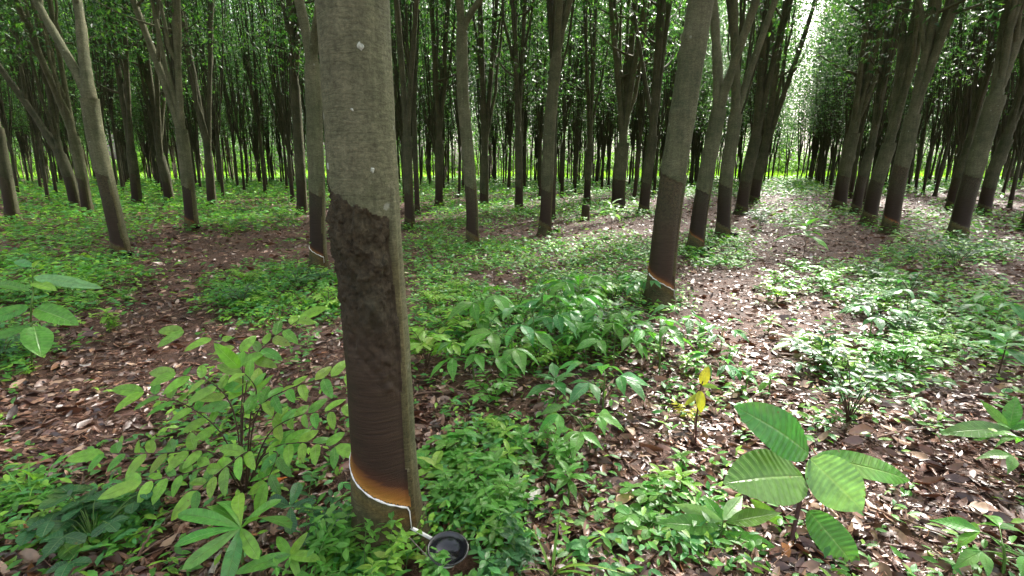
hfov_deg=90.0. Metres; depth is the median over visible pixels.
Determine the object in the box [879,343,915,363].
leafy weed
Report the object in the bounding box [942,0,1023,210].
rubber tree
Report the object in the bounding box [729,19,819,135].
rubber tree
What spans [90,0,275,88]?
rubber tree
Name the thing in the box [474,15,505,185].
rubber tree
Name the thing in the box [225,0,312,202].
rubber tree
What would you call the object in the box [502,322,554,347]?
leafy weed
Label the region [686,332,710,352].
leafy weed
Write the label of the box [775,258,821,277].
leafy weed
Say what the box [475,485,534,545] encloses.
fine weed
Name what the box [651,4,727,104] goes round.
rubber tree
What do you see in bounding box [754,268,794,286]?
leafy weed
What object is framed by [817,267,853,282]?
leafy weed
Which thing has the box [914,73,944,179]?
rubber tree
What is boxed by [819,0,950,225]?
rubber tree
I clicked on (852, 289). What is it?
leafy weed
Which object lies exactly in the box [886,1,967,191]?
rubber tree
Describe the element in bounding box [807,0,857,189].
rubber tree
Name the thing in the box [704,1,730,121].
rubber tree
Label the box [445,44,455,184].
rubber tree
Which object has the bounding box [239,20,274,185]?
rubber tree
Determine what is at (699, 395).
yellow weed
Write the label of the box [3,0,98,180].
rubber tree
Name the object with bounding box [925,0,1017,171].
rubber tree
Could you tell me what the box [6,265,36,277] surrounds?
leafy weed
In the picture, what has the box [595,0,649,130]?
rubber tree
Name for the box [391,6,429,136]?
rubber tree
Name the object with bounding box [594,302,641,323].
leafy weed
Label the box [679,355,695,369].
leafy weed
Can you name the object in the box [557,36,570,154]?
rubber tree
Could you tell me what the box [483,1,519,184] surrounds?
rubber tree
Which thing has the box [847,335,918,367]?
leafy weed
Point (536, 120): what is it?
rubber tree
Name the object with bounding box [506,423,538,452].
leafy weed
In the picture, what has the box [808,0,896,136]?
rubber tree
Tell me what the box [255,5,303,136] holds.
rubber tree
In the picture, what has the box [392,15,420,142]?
rubber tree
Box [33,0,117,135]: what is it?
rubber tree
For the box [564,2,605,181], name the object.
rubber tree
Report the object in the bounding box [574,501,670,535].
trefoil weed
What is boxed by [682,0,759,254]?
rubber tree
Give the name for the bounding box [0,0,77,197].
rubber tree
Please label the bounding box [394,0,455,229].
rubber tree
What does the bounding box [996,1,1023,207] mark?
rubber tree
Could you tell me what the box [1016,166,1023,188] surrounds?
rubber tree
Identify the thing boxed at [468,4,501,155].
rubber tree
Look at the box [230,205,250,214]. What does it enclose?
leafy weed
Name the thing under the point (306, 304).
fine weed
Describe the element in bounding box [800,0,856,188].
rubber tree
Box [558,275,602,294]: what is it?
leafy weed
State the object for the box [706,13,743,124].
rubber tree
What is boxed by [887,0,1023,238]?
rubber tree
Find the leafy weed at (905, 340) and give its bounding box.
[894,336,915,343]
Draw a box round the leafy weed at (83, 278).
[62,276,101,294]
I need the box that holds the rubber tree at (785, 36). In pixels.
[720,0,840,73]
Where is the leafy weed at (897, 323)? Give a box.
[873,316,920,335]
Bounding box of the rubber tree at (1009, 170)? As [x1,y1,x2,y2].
[989,53,1023,194]
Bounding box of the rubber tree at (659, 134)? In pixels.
[610,0,687,196]
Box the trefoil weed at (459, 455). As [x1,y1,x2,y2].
[452,450,511,476]
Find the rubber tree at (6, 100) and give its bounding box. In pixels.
[0,15,29,149]
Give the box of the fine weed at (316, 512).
[281,472,350,548]
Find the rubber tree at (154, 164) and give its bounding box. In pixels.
[106,42,156,184]
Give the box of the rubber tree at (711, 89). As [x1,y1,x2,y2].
[696,1,738,182]
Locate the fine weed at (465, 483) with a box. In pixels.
[425,454,500,512]
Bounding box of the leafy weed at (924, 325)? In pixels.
[913,323,966,349]
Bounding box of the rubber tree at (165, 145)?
[96,0,200,175]
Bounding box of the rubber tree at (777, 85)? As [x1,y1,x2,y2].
[722,1,815,158]
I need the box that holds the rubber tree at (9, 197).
[0,0,49,223]
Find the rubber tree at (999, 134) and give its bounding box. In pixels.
[980,11,1022,154]
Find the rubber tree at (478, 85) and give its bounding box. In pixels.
[455,0,517,119]
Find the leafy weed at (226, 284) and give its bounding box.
[214,283,248,298]
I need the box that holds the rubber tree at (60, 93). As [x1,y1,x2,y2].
[0,0,144,216]
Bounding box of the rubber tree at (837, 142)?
[805,0,857,191]
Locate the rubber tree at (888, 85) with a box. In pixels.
[811,0,970,204]
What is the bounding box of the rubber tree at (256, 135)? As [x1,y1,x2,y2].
[229,29,265,181]
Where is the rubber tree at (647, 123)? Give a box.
[627,13,672,178]
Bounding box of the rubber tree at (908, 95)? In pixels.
[886,0,967,116]
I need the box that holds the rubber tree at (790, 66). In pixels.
[750,22,803,118]
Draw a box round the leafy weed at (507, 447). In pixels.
[491,439,520,465]
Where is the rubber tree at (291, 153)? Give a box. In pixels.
[253,3,293,180]
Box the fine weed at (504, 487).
[458,468,530,509]
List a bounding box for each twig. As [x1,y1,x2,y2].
[80,359,139,369]
[123,532,173,574]
[145,397,174,421]
[207,550,222,575]
[417,383,479,394]
[426,376,521,419]
[623,459,673,502]
[692,408,696,441]
[723,344,743,374]
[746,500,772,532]
[870,502,955,537]
[873,422,936,439]
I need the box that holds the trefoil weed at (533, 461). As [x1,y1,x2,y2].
[490,446,542,485]
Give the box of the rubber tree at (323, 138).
[304,108,327,184]
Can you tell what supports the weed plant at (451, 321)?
on the ground at (468, 564)
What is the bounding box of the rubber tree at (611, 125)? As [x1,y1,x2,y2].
[595,0,649,190]
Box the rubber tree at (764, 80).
[722,0,810,214]
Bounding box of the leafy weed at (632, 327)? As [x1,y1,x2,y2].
[597,311,658,341]
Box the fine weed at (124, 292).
[117,286,136,300]
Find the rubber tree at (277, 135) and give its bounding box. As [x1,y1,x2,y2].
[229,22,288,186]
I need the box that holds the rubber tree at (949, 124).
[909,0,987,195]
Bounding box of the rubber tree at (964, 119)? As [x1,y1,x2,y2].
[936,0,1001,200]
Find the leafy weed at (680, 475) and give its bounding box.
[664,461,698,498]
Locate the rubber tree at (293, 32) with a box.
[201,0,318,214]
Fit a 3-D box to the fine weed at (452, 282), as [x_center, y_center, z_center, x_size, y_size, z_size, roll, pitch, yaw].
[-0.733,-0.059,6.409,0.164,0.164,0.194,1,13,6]
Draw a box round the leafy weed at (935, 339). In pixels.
[886,331,960,350]
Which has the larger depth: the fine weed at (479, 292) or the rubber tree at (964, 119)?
the rubber tree at (964, 119)
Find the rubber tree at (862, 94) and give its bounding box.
[791,0,918,209]
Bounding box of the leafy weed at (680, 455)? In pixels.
[667,447,696,469]
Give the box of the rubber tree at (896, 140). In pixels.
[881,8,929,188]
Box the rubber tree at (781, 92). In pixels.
[746,12,803,127]
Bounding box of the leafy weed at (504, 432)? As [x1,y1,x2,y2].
[488,421,517,441]
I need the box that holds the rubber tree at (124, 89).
[50,0,169,204]
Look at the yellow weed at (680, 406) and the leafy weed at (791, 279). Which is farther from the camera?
the leafy weed at (791, 279)
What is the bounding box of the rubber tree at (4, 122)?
[0,2,25,194]
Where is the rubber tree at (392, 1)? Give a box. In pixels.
[275,0,419,29]
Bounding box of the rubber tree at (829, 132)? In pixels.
[793,2,855,189]
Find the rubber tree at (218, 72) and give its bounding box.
[188,1,240,142]
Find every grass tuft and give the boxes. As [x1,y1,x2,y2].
[0,455,84,521]
[0,469,52,503]
[521,506,625,575]
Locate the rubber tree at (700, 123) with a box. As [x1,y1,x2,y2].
[663,3,726,132]
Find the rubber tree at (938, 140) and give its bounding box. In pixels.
[905,14,968,183]
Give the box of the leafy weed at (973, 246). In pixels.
[957,240,992,258]
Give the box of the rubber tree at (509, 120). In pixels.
[472,0,544,192]
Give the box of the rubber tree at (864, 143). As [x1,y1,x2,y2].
[860,105,872,161]
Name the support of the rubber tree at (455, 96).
on the ground at (468, 564)
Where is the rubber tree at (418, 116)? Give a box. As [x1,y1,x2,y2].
[407,5,454,184]
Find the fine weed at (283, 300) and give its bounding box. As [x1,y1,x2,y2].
[277,295,288,304]
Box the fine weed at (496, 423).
[479,412,504,434]
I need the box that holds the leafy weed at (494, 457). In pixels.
[479,447,512,478]
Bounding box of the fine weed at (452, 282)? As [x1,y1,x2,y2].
[448,276,460,285]
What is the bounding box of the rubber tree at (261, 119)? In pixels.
[219,1,288,184]
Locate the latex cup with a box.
[427,531,468,568]
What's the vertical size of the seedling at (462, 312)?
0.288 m
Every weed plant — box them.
[0,334,22,366]
[7,484,167,575]
[9,506,61,544]
[90,307,119,331]
[269,482,314,534]
[409,321,471,368]
[411,547,447,567]
[418,450,449,480]
[440,307,497,337]
[464,368,521,405]
[653,495,780,555]
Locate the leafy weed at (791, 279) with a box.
[783,278,799,288]
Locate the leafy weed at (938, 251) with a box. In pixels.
[927,245,966,258]
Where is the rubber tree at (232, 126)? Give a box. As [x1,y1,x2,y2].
[184,0,256,190]
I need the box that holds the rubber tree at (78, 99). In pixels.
[61,1,96,184]
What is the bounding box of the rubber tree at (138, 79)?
[103,6,182,186]
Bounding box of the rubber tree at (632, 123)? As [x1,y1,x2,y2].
[594,4,655,188]
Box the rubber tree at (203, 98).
[136,0,255,125]
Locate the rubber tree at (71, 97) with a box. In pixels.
[19,0,93,135]
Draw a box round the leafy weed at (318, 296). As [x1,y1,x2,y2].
[308,286,337,308]
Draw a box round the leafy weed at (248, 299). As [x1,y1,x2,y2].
[231,297,261,307]
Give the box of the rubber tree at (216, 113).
[135,0,256,199]
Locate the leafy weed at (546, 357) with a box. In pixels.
[521,338,565,363]
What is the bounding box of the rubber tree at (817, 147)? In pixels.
[794,25,830,180]
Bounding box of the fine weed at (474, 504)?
[457,476,513,520]
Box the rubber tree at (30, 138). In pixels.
[8,64,51,184]
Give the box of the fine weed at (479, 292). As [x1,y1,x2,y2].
[463,291,486,302]
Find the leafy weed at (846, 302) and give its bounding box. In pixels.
[838,294,853,305]
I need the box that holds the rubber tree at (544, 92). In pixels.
[524,15,566,130]
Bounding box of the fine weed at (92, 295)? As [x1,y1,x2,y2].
[81,290,101,307]
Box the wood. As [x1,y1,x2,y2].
[8,69,1021,175]
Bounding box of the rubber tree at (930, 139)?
[922,41,962,182]
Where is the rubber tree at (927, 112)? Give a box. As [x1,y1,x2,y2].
[887,4,982,192]
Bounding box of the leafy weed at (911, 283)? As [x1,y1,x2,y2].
[879,271,942,295]
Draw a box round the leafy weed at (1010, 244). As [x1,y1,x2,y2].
[1000,242,1022,251]
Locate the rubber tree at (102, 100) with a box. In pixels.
[4,0,147,126]
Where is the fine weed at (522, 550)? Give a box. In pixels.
[478,508,546,574]
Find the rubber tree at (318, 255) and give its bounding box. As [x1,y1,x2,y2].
[294,0,331,271]
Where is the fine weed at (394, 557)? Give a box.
[356,503,433,575]
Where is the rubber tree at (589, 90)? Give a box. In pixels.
[538,0,651,204]
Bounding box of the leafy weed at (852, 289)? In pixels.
[837,286,891,311]
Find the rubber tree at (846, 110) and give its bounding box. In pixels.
[805,0,908,149]
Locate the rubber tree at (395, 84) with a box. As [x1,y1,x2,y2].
[390,1,452,201]
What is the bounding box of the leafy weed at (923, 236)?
[912,233,933,242]
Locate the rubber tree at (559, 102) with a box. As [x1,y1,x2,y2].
[529,11,576,132]
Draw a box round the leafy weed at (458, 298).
[448,291,469,302]
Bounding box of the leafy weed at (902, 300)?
[879,290,909,306]
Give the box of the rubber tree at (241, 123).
[193,0,267,193]
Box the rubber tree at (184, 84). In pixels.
[130,10,221,118]
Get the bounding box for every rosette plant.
[174,493,292,575]
[236,532,319,575]
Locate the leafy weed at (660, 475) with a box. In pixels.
[641,463,676,489]
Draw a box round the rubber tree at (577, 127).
[548,0,618,194]
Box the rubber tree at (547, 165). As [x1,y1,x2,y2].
[536,0,601,235]
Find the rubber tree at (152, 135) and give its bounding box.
[113,5,169,184]
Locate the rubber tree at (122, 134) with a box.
[74,32,146,177]
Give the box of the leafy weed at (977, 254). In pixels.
[964,246,994,258]
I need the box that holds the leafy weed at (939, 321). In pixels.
[913,317,962,335]
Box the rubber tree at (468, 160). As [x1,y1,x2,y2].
[456,0,482,247]
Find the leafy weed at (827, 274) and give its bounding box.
[800,265,844,289]
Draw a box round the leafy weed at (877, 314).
[856,299,924,329]
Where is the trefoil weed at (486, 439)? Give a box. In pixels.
[476,421,514,448]
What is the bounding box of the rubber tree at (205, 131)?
[89,0,235,208]
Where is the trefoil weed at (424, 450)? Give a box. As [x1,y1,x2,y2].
[416,434,472,457]
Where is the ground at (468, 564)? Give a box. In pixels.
[0,172,1023,575]
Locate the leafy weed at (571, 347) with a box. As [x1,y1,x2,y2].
[543,341,579,361]
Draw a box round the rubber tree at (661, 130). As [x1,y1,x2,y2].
[647,25,675,181]
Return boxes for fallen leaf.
[528,489,540,499]
[616,493,633,503]
[848,424,875,436]
[969,501,987,514]
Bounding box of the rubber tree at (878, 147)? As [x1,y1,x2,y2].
[869,38,911,153]
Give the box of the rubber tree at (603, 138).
[576,0,635,191]
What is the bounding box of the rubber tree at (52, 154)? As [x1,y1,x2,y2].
[13,42,57,185]
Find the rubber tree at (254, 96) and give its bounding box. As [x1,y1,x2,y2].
[204,0,288,197]
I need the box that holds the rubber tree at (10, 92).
[0,61,20,119]
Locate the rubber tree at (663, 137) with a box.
[659,21,680,157]
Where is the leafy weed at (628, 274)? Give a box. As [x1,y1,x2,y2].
[601,265,645,283]
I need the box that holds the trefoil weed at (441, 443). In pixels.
[417,428,477,478]
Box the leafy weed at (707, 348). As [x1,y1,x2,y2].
[696,341,717,357]
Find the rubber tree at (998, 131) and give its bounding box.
[991,81,1015,157]
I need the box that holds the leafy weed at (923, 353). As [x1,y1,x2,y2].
[897,341,927,359]
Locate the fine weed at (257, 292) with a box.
[250,288,273,300]
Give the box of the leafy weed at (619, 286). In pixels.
[593,277,635,298]
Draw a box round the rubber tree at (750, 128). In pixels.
[741,62,790,143]
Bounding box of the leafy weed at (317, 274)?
[294,267,333,285]
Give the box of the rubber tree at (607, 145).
[596,48,616,183]
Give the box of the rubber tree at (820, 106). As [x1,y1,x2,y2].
[792,1,852,182]
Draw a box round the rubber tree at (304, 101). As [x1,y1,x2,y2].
[286,6,324,136]
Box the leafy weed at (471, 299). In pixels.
[440,293,489,316]
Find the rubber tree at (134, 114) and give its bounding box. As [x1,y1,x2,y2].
[117,20,168,182]
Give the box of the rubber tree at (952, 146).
[942,11,986,186]
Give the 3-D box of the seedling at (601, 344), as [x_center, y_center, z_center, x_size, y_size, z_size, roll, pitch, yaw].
[0.743,0.441,3.734,0.647,0.388,0.600,-8,15,-31]
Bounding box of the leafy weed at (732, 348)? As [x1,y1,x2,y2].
[719,343,744,361]
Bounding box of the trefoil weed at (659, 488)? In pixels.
[636,480,698,511]
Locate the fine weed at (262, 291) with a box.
[249,285,273,301]
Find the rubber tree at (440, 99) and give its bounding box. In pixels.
[419,0,498,207]
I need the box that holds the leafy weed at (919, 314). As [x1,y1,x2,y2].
[883,303,945,331]
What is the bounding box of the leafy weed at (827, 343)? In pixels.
[781,323,861,366]
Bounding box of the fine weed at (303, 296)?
[293,294,308,306]
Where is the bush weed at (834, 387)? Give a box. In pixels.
[778,338,960,421]
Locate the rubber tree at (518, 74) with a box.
[453,0,576,211]
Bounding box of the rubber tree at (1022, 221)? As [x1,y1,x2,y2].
[1015,212,1023,230]
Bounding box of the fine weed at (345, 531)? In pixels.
[306,505,371,568]
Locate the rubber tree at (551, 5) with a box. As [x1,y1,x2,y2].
[546,0,574,218]
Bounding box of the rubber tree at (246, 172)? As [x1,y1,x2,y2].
[216,1,266,185]
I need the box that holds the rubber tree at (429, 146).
[405,1,447,186]
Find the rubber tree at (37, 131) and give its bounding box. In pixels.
[0,0,94,202]
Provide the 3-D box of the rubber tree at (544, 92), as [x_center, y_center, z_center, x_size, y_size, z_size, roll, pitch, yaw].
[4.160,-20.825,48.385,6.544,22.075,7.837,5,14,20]
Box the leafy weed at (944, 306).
[929,303,956,317]
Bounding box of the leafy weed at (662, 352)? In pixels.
[648,343,667,356]
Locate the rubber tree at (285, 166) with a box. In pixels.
[219,0,302,191]
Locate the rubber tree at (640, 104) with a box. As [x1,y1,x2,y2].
[542,0,685,201]
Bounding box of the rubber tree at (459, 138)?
[405,0,508,197]
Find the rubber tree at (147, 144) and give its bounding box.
[130,56,151,180]
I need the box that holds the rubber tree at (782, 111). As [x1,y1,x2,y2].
[749,32,809,180]
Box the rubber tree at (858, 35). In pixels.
[815,0,909,193]
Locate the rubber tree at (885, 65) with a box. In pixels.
[819,0,928,214]
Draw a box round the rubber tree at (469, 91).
[435,0,494,190]
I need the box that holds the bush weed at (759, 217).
[743,208,788,228]
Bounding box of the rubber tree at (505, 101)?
[485,0,534,186]
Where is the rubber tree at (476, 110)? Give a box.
[452,0,509,146]
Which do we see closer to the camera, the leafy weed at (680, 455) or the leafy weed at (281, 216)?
the leafy weed at (680, 455)
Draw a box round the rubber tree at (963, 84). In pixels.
[920,15,1009,124]
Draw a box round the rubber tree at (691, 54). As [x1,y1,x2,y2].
[638,0,713,312]
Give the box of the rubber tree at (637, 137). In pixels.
[630,5,669,176]
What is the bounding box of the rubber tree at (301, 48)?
[231,0,409,72]
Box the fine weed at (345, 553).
[340,511,403,575]
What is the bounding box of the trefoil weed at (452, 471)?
[433,462,487,478]
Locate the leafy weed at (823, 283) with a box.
[813,282,833,295]
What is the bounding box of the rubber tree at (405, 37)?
[390,0,471,214]
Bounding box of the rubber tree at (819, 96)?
[798,3,853,183]
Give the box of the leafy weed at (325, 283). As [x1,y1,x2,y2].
[315,282,337,298]
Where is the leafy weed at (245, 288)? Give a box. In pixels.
[203,280,262,308]
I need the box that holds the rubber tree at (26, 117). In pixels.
[0,14,58,185]
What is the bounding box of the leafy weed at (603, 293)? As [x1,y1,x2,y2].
[577,284,620,301]
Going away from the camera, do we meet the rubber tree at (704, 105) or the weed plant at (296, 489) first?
the weed plant at (296, 489)
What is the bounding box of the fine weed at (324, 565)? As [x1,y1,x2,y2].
[255,503,355,575]
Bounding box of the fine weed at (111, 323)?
[88,312,121,331]
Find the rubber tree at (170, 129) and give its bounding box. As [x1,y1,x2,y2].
[161,57,188,147]
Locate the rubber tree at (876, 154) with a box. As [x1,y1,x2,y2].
[853,18,909,171]
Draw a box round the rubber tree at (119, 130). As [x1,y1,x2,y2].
[71,8,139,183]
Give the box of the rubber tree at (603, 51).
[566,0,624,124]
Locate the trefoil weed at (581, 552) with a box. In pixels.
[570,532,633,575]
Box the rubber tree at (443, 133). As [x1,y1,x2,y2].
[417,7,470,192]
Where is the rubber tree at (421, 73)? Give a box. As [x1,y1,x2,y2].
[392,1,452,122]
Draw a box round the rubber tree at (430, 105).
[416,15,449,154]
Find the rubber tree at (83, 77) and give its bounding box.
[31,0,136,261]
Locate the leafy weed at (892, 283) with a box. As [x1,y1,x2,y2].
[860,271,913,291]
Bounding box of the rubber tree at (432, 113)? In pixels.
[390,0,486,152]
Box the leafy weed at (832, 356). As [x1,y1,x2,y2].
[803,336,866,373]
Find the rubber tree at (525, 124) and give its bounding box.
[498,3,548,188]
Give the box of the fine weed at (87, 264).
[70,262,97,270]
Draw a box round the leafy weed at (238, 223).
[230,219,249,230]
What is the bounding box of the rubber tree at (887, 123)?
[870,57,919,184]
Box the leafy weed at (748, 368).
[736,364,762,388]
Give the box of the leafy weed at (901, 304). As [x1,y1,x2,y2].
[860,292,910,313]
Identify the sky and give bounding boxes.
[9,0,1021,171]
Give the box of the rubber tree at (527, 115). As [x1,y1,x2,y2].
[503,5,544,179]
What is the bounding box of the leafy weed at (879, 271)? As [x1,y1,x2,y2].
[857,259,902,278]
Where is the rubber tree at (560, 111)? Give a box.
[529,0,603,185]
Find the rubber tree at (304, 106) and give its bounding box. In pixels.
[253,0,313,121]
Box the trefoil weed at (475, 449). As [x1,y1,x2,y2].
[468,440,506,462]
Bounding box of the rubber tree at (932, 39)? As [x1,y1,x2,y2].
[875,0,1020,234]
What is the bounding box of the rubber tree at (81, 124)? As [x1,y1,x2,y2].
[49,22,105,184]
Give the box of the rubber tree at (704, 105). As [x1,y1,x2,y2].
[664,9,747,187]
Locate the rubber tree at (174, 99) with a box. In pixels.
[85,0,202,232]
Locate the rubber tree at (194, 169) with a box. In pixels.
[182,11,219,189]
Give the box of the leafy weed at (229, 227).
[219,223,239,232]
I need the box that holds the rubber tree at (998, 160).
[924,0,1023,215]
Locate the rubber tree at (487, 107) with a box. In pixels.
[423,0,546,208]
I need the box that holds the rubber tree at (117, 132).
[70,2,140,189]
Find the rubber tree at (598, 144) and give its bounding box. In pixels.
[571,4,612,183]
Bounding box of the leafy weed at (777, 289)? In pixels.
[761,282,798,301]
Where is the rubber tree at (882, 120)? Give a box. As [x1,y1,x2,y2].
[818,4,956,188]
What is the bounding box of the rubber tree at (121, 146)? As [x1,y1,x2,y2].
[71,8,134,187]
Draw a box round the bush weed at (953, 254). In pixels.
[917,234,1011,272]
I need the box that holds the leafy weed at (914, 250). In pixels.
[897,245,926,257]
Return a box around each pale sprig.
[771,333,811,350]
[885,231,917,241]
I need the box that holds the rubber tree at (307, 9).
[280,0,319,78]
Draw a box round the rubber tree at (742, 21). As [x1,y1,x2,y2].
[651,0,768,113]
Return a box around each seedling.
[0,259,101,365]
[65,306,350,520]
[90,217,127,236]
[253,238,310,278]
[429,340,518,381]
[447,285,525,340]
[454,310,495,330]
[461,328,562,378]
[490,294,580,349]
[492,310,522,325]
[519,295,603,340]
[524,362,578,402]
[529,307,584,333]
[531,294,584,342]
[532,279,580,304]
[535,424,575,456]
[536,309,598,340]
[537,403,623,460]
[541,275,618,309]
[546,301,576,314]
[546,458,590,500]
[551,323,604,349]
[554,320,605,360]
[558,361,651,409]
[565,318,664,368]
[572,308,631,353]
[578,305,632,339]
[580,288,612,315]
[599,199,626,227]
[611,273,646,295]
[618,268,646,280]
[619,279,660,303]
[623,311,694,374]
[645,304,712,339]
[645,326,682,355]
[645,330,675,350]
[684,351,755,381]
[696,318,748,351]
[723,402,909,569]
[755,371,786,395]
[756,314,785,333]
[773,218,832,257]
[837,295,908,336]
[844,284,884,304]
[881,279,939,312]
[928,515,1023,575]
[937,396,1023,440]
[952,317,999,339]
[953,293,1023,322]
[958,316,1014,339]
[960,330,1023,373]
[964,289,1001,314]
[976,430,1023,474]
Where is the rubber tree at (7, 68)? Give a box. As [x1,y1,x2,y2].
[0,17,56,200]
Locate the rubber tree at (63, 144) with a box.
[42,88,75,154]
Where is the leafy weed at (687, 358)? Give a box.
[678,352,699,368]
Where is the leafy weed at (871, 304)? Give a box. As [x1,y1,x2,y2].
[861,298,883,316]
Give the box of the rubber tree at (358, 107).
[315,0,465,566]
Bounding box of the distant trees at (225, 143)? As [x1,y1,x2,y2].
[0,0,1023,184]
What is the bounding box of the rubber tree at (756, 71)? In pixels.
[707,0,825,118]
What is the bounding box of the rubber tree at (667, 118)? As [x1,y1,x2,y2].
[614,0,726,132]
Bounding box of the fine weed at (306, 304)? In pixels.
[302,299,313,308]
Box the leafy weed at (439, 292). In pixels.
[429,282,450,293]
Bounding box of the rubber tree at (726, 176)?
[713,0,777,239]
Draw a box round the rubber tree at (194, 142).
[139,0,218,192]
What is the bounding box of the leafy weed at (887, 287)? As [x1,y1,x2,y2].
[873,286,903,299]
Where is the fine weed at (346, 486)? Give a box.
[312,482,350,534]
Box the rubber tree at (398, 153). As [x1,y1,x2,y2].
[393,17,419,182]
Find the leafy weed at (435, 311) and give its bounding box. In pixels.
[416,308,442,318]
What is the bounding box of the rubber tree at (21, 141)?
[2,74,31,187]
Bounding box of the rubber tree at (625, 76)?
[543,0,684,212]
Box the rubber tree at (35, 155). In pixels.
[0,5,59,192]
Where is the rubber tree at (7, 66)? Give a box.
[0,12,36,79]
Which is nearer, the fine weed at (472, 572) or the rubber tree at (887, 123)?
the fine weed at (472, 572)
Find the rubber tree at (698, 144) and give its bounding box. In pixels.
[673,1,747,185]
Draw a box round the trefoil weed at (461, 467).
[433,452,497,503]
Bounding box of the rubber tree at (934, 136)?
[915,2,1000,192]
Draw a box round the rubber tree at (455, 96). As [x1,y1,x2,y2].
[425,1,488,184]
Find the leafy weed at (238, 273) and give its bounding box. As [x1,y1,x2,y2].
[225,269,265,283]
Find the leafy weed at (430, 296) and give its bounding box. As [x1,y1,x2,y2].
[417,290,457,305]
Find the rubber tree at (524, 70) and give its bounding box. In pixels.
[452,0,580,151]
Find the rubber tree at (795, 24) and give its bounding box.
[707,0,824,168]
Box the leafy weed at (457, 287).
[439,281,472,293]
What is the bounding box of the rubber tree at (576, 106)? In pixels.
[559,1,615,187]
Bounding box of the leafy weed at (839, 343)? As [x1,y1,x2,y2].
[794,332,851,349]
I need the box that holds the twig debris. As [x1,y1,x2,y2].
[0,219,1023,575]
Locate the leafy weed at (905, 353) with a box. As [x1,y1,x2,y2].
[854,329,959,371]
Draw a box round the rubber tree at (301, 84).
[224,0,318,195]
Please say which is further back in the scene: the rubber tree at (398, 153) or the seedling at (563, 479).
the rubber tree at (398, 153)
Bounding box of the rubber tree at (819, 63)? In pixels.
[798,0,837,177]
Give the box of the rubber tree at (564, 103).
[500,0,630,197]
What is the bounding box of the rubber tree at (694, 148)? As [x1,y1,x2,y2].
[690,0,742,189]
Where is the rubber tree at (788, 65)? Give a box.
[726,0,833,113]
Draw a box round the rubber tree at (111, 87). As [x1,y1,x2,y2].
[33,0,148,193]
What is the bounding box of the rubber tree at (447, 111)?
[420,0,471,187]
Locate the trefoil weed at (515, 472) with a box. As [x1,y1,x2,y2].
[493,457,545,483]
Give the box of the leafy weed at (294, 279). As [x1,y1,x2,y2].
[275,268,316,290]
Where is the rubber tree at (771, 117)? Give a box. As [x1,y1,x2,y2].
[725,0,853,203]
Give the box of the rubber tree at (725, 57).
[699,2,745,142]
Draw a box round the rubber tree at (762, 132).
[730,3,802,155]
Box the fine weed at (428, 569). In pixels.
[414,547,461,575]
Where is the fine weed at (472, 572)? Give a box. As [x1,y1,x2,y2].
[453,549,506,575]
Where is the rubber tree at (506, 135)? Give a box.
[476,21,528,184]
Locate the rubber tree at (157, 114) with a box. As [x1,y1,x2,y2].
[66,0,229,204]
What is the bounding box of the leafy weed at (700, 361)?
[686,351,706,365]
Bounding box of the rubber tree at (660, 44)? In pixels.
[604,0,709,214]
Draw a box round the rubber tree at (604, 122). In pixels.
[596,1,622,184]
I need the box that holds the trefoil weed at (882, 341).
[857,334,887,344]
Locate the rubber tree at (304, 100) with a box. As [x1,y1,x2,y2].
[258,8,305,135]
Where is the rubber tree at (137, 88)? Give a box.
[105,3,183,193]
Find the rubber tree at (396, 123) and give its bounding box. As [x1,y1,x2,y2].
[390,0,431,139]
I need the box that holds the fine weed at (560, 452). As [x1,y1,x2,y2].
[538,428,584,479]
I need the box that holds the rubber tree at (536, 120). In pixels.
[501,3,575,186]
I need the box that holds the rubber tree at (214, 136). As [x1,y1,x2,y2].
[185,2,235,186]
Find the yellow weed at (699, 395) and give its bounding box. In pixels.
[684,366,716,445]
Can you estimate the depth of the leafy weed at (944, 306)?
5.03 m
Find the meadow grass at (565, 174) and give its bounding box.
[17,168,1023,178]
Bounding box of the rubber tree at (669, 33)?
[570,0,686,135]
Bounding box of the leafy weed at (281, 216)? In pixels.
[272,211,291,221]
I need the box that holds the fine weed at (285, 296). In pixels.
[277,290,292,304]
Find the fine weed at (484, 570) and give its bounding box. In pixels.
[467,524,514,575]
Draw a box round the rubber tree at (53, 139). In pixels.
[0,0,89,208]
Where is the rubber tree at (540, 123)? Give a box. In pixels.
[519,0,588,199]
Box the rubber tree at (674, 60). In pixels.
[614,2,727,120]
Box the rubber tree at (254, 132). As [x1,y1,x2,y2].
[217,1,278,186]
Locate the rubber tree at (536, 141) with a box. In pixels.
[514,8,548,180]
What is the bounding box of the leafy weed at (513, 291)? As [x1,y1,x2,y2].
[502,286,540,307]
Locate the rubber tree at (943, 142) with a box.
[929,3,968,184]
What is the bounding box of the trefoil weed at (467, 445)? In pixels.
[445,433,483,460]
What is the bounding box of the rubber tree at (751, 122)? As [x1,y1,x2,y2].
[720,0,805,132]
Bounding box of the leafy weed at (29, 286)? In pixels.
[0,277,60,302]
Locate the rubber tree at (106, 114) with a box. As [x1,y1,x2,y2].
[54,0,141,189]
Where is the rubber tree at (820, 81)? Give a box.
[794,0,855,184]
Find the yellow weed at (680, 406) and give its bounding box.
[672,399,700,421]
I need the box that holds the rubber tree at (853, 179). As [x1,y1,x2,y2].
[832,0,953,198]
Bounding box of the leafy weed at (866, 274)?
[862,271,887,286]
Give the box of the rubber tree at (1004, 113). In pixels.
[946,0,1023,139]
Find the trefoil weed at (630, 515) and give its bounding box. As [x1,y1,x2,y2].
[614,477,676,539]
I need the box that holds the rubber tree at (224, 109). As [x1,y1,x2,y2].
[192,10,249,178]
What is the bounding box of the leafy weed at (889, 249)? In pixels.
[879,243,900,250]
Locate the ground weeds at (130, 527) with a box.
[0,175,1023,575]

